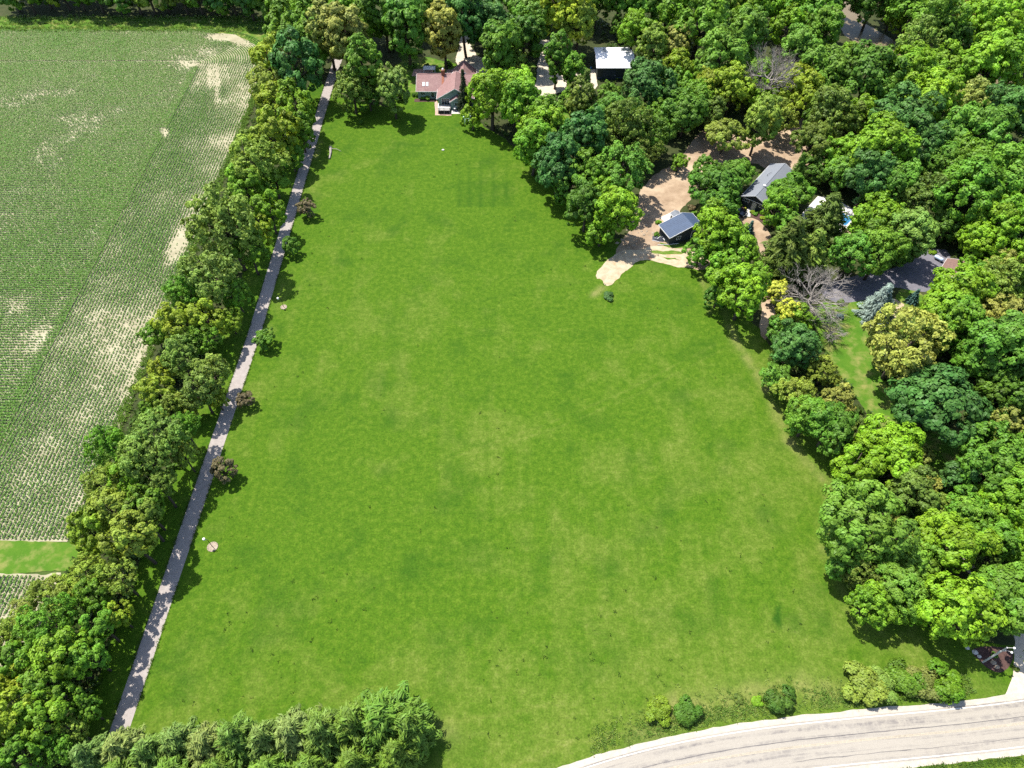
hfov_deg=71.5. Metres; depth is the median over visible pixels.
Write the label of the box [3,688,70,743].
broadleaf tree
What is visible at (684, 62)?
broadleaf tree
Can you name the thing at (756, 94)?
broadleaf tree
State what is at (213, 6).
broadleaf tree
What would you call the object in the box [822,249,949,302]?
parking lot
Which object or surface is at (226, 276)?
broadleaf tree
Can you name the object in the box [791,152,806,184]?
spruce tree
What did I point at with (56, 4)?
broadleaf tree
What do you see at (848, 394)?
broadleaf tree
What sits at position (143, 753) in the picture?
pine tree
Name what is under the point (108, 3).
broadleaf tree
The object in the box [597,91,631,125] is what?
broadleaf tree
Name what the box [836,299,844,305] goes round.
shrub
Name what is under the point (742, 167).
broadleaf tree
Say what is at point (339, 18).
broadleaf tree
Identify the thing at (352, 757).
pine tree
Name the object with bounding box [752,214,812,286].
pine tree
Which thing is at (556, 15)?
broadleaf tree
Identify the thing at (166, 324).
broadleaf tree
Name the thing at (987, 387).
broadleaf tree
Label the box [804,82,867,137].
broadleaf tree
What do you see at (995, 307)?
broadleaf tree
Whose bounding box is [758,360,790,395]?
broadleaf tree
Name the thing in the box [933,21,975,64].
broadleaf tree
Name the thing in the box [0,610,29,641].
broadleaf tree
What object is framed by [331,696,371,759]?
pine tree
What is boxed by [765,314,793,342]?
broadleaf tree
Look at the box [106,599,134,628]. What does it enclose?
broadleaf tree
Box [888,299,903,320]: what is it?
stone patio
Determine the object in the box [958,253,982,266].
broadleaf tree
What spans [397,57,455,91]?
yard grass
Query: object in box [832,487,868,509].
broadleaf tree
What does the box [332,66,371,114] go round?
broadleaf tree
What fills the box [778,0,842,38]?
broadleaf tree
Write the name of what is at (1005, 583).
broadleaf tree
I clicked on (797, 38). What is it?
broadleaf tree
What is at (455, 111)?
grill pad
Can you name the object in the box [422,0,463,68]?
broadleaf tree
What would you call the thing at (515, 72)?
broadleaf tree
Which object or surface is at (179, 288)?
broadleaf tree
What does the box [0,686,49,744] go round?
broadleaf tree
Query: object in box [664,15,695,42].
broadleaf tree
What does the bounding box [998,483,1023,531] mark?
broadleaf tree
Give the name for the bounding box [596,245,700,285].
dirt apron
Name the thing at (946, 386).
broadleaf tree
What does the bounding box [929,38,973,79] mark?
broadleaf tree
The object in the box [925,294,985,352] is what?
broadleaf tree
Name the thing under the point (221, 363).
broadleaf tree
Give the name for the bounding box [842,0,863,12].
broadleaf tree
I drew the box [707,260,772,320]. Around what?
broadleaf tree
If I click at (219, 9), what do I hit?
broadleaf tree
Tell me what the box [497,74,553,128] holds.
broadleaf tree
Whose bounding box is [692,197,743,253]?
broadleaf tree
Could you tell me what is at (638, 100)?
broadleaf tree
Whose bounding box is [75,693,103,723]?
broadleaf tree
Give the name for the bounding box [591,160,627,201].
broadleaf tree
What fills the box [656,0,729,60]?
broadleaf tree
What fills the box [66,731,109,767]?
pine tree
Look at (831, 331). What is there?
dead tree
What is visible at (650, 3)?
broadleaf tree
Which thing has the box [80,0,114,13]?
broadleaf tree
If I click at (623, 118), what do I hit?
broadleaf tree
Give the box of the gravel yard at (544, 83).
[535,40,597,95]
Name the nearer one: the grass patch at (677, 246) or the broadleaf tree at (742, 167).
the grass patch at (677, 246)
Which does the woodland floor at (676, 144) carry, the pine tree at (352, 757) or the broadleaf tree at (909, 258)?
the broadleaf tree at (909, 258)
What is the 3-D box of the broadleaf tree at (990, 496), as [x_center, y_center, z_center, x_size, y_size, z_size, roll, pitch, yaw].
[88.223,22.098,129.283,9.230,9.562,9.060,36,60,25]
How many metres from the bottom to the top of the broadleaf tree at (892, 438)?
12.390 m
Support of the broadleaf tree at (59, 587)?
on the hedgerow floor at (252, 115)
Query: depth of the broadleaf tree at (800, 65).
207.50 m
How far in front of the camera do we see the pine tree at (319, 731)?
101.99 m
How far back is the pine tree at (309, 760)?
101.46 m
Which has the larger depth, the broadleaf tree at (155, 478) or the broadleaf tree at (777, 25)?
the broadleaf tree at (777, 25)
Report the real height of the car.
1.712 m
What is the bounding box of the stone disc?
[207,542,217,551]
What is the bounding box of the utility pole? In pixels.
[982,647,1015,662]
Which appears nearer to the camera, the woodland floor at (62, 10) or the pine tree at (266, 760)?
the pine tree at (266, 760)
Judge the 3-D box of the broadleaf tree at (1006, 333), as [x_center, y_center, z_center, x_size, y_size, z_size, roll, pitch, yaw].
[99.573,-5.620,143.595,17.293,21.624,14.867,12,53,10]
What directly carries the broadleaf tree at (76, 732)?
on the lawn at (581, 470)
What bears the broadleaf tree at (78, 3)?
on the woodland floor at (62, 10)
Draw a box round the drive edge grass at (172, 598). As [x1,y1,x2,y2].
[108,64,340,732]
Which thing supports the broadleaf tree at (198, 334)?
on the hedgerow floor at (252, 115)
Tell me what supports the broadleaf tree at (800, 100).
on the woodland floor at (676, 144)
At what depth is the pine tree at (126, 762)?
102.19 m
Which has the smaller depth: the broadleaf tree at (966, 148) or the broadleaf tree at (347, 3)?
the broadleaf tree at (966, 148)
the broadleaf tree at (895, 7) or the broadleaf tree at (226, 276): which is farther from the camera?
the broadleaf tree at (895, 7)
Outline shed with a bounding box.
[670,210,679,217]
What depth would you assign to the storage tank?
175.40 m
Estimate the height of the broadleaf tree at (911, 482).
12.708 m
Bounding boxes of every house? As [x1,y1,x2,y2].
[416,60,476,109]
[741,163,792,211]
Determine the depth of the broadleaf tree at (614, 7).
239.04 m
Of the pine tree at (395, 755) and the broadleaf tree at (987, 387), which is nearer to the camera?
the pine tree at (395, 755)
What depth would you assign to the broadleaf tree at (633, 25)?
222.76 m
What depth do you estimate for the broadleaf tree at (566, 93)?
213.04 m
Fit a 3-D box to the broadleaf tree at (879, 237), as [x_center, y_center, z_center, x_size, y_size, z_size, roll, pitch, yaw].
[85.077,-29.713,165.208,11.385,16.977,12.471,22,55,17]
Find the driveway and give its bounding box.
[107,59,341,736]
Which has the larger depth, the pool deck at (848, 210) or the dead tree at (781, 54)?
the dead tree at (781, 54)
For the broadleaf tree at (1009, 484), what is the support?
on the woodland floor at (676, 144)
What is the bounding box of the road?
[579,699,1023,767]
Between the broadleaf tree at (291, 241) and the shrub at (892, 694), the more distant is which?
the broadleaf tree at (291, 241)
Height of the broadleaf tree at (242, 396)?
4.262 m
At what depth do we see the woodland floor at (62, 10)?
257.76 m
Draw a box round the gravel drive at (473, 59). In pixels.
[456,35,487,73]
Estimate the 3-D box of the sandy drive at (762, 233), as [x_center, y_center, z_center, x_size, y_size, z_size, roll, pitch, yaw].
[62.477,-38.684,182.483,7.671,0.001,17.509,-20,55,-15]
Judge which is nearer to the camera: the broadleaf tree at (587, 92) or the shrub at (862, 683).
the shrub at (862, 683)
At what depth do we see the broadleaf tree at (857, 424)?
139.78 m
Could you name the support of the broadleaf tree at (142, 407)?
on the hedgerow floor at (252, 115)
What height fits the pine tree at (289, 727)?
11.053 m
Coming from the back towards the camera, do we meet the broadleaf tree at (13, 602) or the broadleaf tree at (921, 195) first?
the broadleaf tree at (921, 195)
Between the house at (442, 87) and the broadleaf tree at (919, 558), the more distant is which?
the house at (442, 87)
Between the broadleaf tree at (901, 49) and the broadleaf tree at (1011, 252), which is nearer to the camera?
the broadleaf tree at (1011, 252)
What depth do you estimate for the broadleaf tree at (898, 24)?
239.44 m
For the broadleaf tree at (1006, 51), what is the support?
on the woodland floor at (676, 144)
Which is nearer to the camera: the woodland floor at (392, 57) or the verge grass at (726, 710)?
the verge grass at (726, 710)
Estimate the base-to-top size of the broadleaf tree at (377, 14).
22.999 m
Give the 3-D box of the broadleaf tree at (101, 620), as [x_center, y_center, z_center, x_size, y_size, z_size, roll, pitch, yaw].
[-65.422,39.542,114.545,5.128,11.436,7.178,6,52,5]
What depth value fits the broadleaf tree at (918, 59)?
204.51 m
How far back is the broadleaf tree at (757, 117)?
191.62 m
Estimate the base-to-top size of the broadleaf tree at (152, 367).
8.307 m
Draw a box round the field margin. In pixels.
[0,8,275,61]
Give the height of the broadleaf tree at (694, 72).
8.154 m
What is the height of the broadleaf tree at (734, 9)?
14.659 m
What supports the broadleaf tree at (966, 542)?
on the woodland floor at (676, 144)
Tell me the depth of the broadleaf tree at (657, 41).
218.37 m
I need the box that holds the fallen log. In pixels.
[329,144,339,158]
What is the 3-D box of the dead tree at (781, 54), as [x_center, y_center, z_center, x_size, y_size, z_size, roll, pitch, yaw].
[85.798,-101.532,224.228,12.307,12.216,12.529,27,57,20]
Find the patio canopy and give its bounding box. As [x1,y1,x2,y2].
[423,66,435,72]
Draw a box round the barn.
[594,47,634,79]
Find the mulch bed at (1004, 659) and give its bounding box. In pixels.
[974,646,1012,671]
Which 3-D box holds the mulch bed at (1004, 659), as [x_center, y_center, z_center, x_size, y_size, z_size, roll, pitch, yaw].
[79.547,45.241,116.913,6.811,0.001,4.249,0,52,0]
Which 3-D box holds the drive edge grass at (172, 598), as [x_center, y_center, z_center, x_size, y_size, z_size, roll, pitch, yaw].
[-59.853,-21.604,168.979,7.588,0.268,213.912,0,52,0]
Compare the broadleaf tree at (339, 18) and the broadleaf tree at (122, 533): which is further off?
the broadleaf tree at (339, 18)
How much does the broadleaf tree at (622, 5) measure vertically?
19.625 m
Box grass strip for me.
[0,540,81,573]
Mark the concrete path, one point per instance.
(748, 212)
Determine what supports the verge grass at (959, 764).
on the lawn at (581, 470)
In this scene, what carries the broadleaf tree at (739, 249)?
on the woodland floor at (676, 144)
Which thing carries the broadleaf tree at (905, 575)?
on the lawn at (581, 470)
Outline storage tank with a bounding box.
[934,255,943,261]
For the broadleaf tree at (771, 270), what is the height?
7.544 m
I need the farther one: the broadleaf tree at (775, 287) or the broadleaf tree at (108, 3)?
the broadleaf tree at (108, 3)
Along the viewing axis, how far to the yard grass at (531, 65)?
233.44 m
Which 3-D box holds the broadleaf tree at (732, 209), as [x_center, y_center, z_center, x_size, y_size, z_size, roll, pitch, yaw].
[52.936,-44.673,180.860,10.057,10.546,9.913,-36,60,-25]
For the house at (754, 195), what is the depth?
188.53 m
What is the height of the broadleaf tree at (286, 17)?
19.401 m
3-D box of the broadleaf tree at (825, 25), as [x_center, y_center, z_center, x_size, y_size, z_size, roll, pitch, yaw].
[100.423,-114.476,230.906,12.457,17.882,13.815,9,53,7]
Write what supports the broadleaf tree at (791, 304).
on the woodland floor at (676, 144)
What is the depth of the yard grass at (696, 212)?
187.87 m
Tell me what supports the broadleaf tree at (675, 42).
on the woodland floor at (676, 144)
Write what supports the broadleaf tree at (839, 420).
on the lawn at (581, 470)
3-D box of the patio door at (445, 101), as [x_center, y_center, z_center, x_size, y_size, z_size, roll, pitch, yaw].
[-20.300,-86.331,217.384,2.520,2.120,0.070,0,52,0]
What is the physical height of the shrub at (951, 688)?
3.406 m
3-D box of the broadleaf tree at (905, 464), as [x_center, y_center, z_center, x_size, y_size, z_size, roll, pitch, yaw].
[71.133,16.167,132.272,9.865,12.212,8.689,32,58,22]
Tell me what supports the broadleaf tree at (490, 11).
on the woodland floor at (676, 144)
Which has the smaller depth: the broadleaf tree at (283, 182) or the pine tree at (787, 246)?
the pine tree at (787, 246)
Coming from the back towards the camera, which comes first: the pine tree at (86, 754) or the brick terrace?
the brick terrace
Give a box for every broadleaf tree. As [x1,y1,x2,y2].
[0,0,20,11]
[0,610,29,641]
[0,625,46,679]
[0,657,26,700]
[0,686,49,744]
[0,730,45,767]
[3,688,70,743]
[7,597,38,616]
[11,0,42,14]
[13,592,78,647]
[14,662,67,701]
[24,579,54,606]
[27,625,93,680]
[31,727,72,767]
[41,572,85,611]
[44,0,58,9]
[44,679,86,723]
[46,0,70,10]
[58,714,91,746]
[60,636,111,676]
[61,549,111,586]
[66,0,90,10]
[66,507,110,555]
[71,574,118,610]
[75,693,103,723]
[78,462,121,502]
[78,600,121,644]
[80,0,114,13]
[83,424,127,465]
[83,488,126,530]
[94,556,138,595]
[96,509,158,564]
[99,0,133,13]
[106,451,148,494]
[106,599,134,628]
[114,0,149,14]
[116,429,177,488]
[118,493,164,541]
[125,483,165,530]
[128,406,191,466]
[131,0,165,14]
[132,373,175,410]
[133,468,177,507]
[135,320,165,349]
[138,396,165,419]
[146,356,175,383]
[149,302,199,340]
[151,0,176,12]
[151,387,188,417]
[159,332,199,376]
[160,272,210,307]
[164,0,200,14]
[168,440,202,471]
[170,410,201,446]
[174,392,200,418]
[176,250,243,310]
[179,371,219,413]
[180,181,262,270]
[183,0,213,14]
[183,298,227,342]
[184,324,225,358]
[190,353,230,393]
[203,388,230,410]
[205,0,233,15]
[209,456,237,484]
[214,0,243,15]
[216,306,243,333]
[221,277,255,312]
[224,163,267,211]
[227,229,270,275]
[229,133,291,189]
[230,0,264,20]
[235,391,254,407]
[238,126,257,150]
[241,213,273,247]
[245,0,270,20]
[245,61,283,110]
[247,104,302,167]
[248,31,293,80]
[249,189,286,234]
[251,327,275,350]
[253,80,285,127]
[259,167,289,199]
[262,0,300,54]
[264,0,305,24]
[267,25,325,97]
[275,77,315,125]
[280,140,304,171]
[282,236,300,255]
[284,110,315,152]
[292,0,323,37]
[293,18,328,72]
[295,197,316,217]
[305,0,348,71]
[317,1,370,64]
[327,0,361,14]
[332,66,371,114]
[343,32,383,104]
[347,0,384,48]
[356,82,380,111]
[357,0,403,51]
[376,61,410,118]
[381,0,431,65]
[421,0,440,19]
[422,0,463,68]
[445,0,482,57]
[459,103,481,129]
[465,68,514,130]
[467,0,502,42]
[472,0,516,46]
[479,18,521,73]
[491,0,532,16]
[492,47,526,71]
[493,64,535,127]
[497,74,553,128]
[507,0,550,51]
[510,6,546,63]
[512,118,562,175]
[515,98,570,150]
[530,131,581,193]
[535,0,595,47]
[542,28,573,89]
[548,93,564,123]
[553,172,579,208]
[557,0,598,51]
[558,103,608,174]
[561,50,586,92]
[561,86,578,107]
[563,178,605,231]
[564,75,597,117]
[568,146,609,188]
[584,106,606,142]
[585,214,615,246]
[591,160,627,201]
[592,0,615,30]
[592,138,618,160]
[593,185,644,241]
[597,79,621,100]
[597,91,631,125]
[600,0,637,24]
[600,140,653,191]
[602,97,657,153]
[609,13,623,40]
[616,0,662,22]
[617,8,657,49]
[619,55,678,107]
[627,96,651,129]
[627,135,664,162]
[636,22,668,61]
[637,113,676,157]
[642,0,692,32]
[650,97,673,125]
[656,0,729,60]
[657,86,711,136]
[660,47,693,83]
[661,76,685,102]
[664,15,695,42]
[664,23,696,67]
[671,153,690,170]
[672,65,694,87]
[677,76,714,118]
[681,234,713,268]
[682,60,698,78]
[687,164,742,206]
[692,153,721,185]
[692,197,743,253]
[693,23,751,87]
[696,0,731,30]
[696,65,729,96]
[701,189,740,223]
[702,95,727,128]
[702,285,728,309]
[704,118,750,153]
[704,221,759,268]
[704,249,739,286]
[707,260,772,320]
[710,60,756,114]
[720,157,757,185]
[724,3,772,56]
[727,0,741,9]
[728,0,746,19]
[730,0,759,30]
[739,0,784,25]
[742,72,777,107]
[744,56,771,90]
[744,91,783,155]
[748,42,761,61]
[752,257,776,280]
[758,1,793,26]
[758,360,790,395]
[760,186,798,229]
[765,279,787,304]
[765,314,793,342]
[766,97,799,132]
[767,171,816,204]
[767,346,800,371]
[769,1,809,44]
[770,318,822,369]
[770,375,817,414]
[773,61,814,103]
[774,297,801,324]
[775,211,806,236]
[777,23,822,68]
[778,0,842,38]
[778,70,824,119]
[781,301,815,328]
[783,394,828,437]
[789,120,832,164]
[797,43,851,85]
[802,104,831,126]
[802,401,858,458]
[803,153,829,186]
[804,2,845,58]
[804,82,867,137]
[806,354,841,385]
[807,65,849,102]
[812,132,862,183]
[816,478,920,564]
[819,382,856,411]
[820,149,854,192]
[825,543,866,580]
[826,229,878,279]
[830,439,882,484]
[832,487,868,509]
[833,38,912,106]
[836,546,891,590]
[838,41,857,67]
[839,146,897,207]
[841,93,876,135]
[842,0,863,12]
[843,579,898,630]
[844,190,908,241]
[846,415,867,441]
[847,110,923,181]
[850,0,891,31]
[855,413,925,472]
[857,217,912,279]
[861,303,956,388]
[867,80,946,152]
[867,559,930,616]
[868,444,927,493]
[871,71,916,108]
[871,157,923,203]
[878,6,907,31]
[878,528,945,587]
[880,235,919,266]
[883,0,929,33]
[883,514,913,538]
[883,585,923,626]
[884,362,994,447]
[885,205,939,257]
[886,464,940,515]
[888,11,910,39]
[888,47,939,96]
[893,40,932,72]
[895,14,945,55]
[896,172,954,223]
[898,584,933,598]
[899,316,948,356]
[900,65,965,122]
[900,110,955,168]
[909,0,974,38]
[912,469,942,494]
[914,508,1003,573]
[916,570,1009,647]
[919,279,976,340]
[921,140,971,189]
[921,443,935,464]
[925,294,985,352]
[927,263,1000,305]
[927,490,954,514]
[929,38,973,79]
[929,151,1006,221]
[929,212,964,243]
[931,555,952,579]
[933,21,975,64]
[936,460,981,497]
[939,131,1010,198]
[940,484,992,522]
[942,100,1019,147]
[944,75,996,114]
[948,495,993,530]
[949,333,999,370]
[952,0,975,18]
[953,420,1023,491]
[955,218,1009,260]
[955,309,1023,386]
[958,67,994,105]
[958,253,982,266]
[959,27,1023,103]
[962,0,1023,45]
[963,196,1023,237]
[967,561,1023,634]
[970,509,1022,562]
[970,549,1000,572]
[973,364,1023,421]
[974,480,1022,526]
[976,259,995,269]
[978,292,1023,332]
[981,79,1023,132]
[982,141,1023,195]
[983,247,1023,270]
[983,256,1023,301]
[986,462,1023,519]
[988,404,1023,433]
[990,190,1023,246]
[991,604,1020,636]
[992,238,1023,270]
[997,78,1023,99]
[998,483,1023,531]
[1000,312,1023,357]
[1000,522,1023,563]
[1002,263,1023,310]
[1003,430,1023,447]
[1006,43,1023,85]
[1007,143,1023,182]
[1010,0,1023,14]
[1010,11,1023,38]
[1015,524,1023,555]
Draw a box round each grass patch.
[651,250,682,254]
[660,243,693,247]
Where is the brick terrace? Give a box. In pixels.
[412,69,432,75]
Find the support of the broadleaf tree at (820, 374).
on the woodland floor at (676, 144)
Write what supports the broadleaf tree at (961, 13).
on the woodland floor at (676, 144)
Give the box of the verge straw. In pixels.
[590,656,1023,754]
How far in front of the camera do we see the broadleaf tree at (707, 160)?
188.00 m
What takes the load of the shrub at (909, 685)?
on the lawn at (581, 470)
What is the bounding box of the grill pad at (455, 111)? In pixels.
[451,110,459,113]
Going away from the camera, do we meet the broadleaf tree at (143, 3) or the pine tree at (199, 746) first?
the pine tree at (199, 746)
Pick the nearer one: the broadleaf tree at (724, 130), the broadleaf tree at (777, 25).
the broadleaf tree at (724, 130)
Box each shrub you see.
[603,291,612,300]
[644,694,671,727]
[673,694,703,726]
[687,204,695,209]
[734,693,743,704]
[751,695,763,706]
[762,684,795,713]
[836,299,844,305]
[841,660,889,707]
[865,664,897,705]
[882,657,926,699]
[905,665,942,701]
[926,657,965,704]
[928,249,936,254]
[1012,665,1019,671]
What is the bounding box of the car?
[737,208,746,216]
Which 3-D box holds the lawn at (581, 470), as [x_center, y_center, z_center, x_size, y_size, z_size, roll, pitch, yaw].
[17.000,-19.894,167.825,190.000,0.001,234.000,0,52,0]
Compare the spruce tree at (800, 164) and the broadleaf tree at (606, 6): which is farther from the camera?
the broadleaf tree at (606, 6)
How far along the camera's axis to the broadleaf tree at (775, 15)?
242.54 m
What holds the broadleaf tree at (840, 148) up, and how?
on the woodland floor at (676, 144)
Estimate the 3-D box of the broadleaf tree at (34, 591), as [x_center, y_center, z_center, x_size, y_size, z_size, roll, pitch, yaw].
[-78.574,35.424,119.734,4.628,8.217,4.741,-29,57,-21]
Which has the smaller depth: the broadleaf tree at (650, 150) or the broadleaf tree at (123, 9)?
the broadleaf tree at (650, 150)
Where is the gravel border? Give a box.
[435,100,451,115]
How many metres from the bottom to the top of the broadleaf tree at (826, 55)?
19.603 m
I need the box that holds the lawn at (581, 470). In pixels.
[67,54,1023,767]
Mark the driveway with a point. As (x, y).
(130, 698)
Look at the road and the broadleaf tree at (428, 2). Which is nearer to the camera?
the road
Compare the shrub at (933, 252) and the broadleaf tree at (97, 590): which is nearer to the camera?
the broadleaf tree at (97, 590)
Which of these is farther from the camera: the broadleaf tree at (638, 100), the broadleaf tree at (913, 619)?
the broadleaf tree at (638, 100)
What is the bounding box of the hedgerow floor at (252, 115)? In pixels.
[2,67,309,767]
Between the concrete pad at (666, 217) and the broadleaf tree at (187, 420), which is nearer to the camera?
the broadleaf tree at (187, 420)
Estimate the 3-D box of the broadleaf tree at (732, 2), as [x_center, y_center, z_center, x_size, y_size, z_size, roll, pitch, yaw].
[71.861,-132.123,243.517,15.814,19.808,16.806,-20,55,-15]
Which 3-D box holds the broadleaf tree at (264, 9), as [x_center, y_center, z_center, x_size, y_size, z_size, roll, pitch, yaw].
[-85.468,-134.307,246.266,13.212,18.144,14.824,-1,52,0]
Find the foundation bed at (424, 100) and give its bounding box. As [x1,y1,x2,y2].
[414,99,435,101]
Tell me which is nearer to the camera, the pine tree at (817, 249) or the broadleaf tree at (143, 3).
the pine tree at (817, 249)
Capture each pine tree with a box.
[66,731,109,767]
[100,723,146,764]
[102,755,136,767]
[127,731,167,767]
[155,752,195,767]
[157,715,200,765]
[182,720,221,767]
[200,752,250,767]
[213,710,266,767]
[241,718,281,761]
[248,751,293,767]
[272,702,323,767]
[291,751,338,767]
[298,705,344,765]
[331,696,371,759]
[331,745,381,767]
[358,680,430,766]
[378,735,428,767]
[388,699,442,760]
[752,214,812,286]
[791,227,833,282]
[803,192,848,244]
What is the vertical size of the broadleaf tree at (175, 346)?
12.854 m
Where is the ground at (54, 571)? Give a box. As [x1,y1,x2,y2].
[7,67,269,703]
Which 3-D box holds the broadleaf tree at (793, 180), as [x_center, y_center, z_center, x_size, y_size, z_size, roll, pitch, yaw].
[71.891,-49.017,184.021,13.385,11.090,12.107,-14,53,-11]
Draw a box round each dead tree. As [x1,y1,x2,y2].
[740,42,803,93]
[768,45,801,71]
[775,264,856,324]
[820,320,848,342]
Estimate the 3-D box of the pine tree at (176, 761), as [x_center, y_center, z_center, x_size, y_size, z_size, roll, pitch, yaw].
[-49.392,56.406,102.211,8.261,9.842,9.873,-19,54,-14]
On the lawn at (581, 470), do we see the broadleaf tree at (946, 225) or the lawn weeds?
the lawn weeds
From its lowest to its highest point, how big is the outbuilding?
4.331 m
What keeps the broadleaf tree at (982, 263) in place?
on the woodland floor at (676, 144)
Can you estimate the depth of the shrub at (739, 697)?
112.70 m
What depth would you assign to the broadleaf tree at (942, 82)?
195.02 m
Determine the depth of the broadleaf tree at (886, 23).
243.39 m
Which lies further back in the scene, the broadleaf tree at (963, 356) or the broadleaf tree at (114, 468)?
the broadleaf tree at (963, 356)
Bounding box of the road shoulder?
[558,692,1023,767]
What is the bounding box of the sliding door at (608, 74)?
[602,70,615,79]
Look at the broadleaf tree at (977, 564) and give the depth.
122.56 m
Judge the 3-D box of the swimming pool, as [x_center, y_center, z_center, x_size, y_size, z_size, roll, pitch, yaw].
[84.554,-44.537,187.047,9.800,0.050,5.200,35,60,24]
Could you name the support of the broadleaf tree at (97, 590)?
on the hedgerow floor at (252, 115)
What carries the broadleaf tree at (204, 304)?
on the hedgerow floor at (252, 115)
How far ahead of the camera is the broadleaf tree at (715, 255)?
163.24 m
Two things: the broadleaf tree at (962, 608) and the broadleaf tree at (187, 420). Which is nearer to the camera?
the broadleaf tree at (962, 608)
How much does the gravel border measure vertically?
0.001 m
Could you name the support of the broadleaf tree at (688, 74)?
on the woodland floor at (676, 144)
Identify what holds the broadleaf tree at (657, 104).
on the woodland floor at (676, 144)
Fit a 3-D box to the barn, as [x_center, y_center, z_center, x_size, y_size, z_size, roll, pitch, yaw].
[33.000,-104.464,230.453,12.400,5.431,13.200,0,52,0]
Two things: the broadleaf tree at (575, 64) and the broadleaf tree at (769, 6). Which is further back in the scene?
the broadleaf tree at (769, 6)
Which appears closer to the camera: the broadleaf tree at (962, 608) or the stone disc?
the broadleaf tree at (962, 608)
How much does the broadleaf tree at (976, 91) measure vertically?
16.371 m
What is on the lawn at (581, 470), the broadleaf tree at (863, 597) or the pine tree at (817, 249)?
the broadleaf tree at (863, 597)
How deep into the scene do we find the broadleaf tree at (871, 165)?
177.59 m
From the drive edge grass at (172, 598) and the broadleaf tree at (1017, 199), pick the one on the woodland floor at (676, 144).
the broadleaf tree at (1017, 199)
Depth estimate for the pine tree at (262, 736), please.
102.34 m
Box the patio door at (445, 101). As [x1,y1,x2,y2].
[441,98,449,104]
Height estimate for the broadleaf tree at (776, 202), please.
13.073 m
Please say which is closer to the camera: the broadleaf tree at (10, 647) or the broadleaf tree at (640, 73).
the broadleaf tree at (10, 647)
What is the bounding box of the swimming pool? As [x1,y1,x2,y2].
[817,203,850,225]
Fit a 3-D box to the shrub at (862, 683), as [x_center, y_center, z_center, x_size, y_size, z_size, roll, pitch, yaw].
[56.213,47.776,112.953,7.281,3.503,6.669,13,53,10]
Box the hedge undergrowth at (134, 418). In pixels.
[4,63,307,767]
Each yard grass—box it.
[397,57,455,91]
[526,62,535,86]
[559,107,570,125]
[691,205,703,220]
[812,302,851,373]
[840,301,985,487]
[896,289,925,311]
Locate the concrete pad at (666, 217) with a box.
[660,213,670,221]
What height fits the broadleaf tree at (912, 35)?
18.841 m
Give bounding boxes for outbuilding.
[936,258,973,279]
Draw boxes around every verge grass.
[590,650,1023,752]
[907,754,1023,767]
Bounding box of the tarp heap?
[652,236,663,241]
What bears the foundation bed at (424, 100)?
on the lawn at (581, 470)
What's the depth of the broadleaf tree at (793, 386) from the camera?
142.54 m
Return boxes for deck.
[438,103,450,113]
[802,196,853,234]
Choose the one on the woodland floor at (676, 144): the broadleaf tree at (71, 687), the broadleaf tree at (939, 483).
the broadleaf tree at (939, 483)
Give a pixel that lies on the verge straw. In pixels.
(735, 715)
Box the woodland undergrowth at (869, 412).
[383,0,1023,616]
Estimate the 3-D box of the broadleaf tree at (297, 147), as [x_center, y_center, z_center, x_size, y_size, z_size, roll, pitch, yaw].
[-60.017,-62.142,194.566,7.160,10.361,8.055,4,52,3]
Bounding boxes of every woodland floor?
[0,0,261,16]
[283,1,401,106]
[388,0,1023,644]
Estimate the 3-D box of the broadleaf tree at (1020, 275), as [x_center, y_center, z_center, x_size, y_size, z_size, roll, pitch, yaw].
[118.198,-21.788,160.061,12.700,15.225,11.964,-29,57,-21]
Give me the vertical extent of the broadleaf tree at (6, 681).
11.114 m
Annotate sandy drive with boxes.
[738,215,771,255]
[760,296,774,338]
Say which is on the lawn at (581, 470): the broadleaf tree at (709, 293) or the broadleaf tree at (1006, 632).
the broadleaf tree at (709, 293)
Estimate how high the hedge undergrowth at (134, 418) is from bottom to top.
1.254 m
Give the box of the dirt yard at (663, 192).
[616,118,826,269]
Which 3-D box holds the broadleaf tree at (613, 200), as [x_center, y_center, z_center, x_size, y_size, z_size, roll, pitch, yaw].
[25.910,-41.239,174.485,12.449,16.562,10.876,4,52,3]
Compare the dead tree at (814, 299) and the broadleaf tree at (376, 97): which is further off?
the broadleaf tree at (376, 97)
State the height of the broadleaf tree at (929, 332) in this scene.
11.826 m
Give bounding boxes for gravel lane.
[963,562,1023,693]
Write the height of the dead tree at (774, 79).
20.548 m
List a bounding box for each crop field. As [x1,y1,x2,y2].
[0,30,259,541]
[0,572,60,666]
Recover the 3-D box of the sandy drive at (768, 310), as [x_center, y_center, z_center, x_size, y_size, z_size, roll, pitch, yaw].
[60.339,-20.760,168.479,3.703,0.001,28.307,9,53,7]
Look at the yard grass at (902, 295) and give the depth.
168.26 m
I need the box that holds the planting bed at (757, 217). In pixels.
[751,212,767,225]
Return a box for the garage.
[658,212,698,243]
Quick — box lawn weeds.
[182,127,802,738]
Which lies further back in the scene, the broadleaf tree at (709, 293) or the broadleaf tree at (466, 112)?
the broadleaf tree at (466, 112)
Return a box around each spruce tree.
[456,69,471,113]
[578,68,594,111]
[747,220,754,234]
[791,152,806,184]
[852,283,894,327]
[905,289,920,305]
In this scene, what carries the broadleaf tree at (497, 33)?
on the woodland floor at (676, 144)
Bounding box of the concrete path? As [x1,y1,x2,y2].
[746,208,750,216]
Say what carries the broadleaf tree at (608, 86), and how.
on the woodland floor at (676, 144)

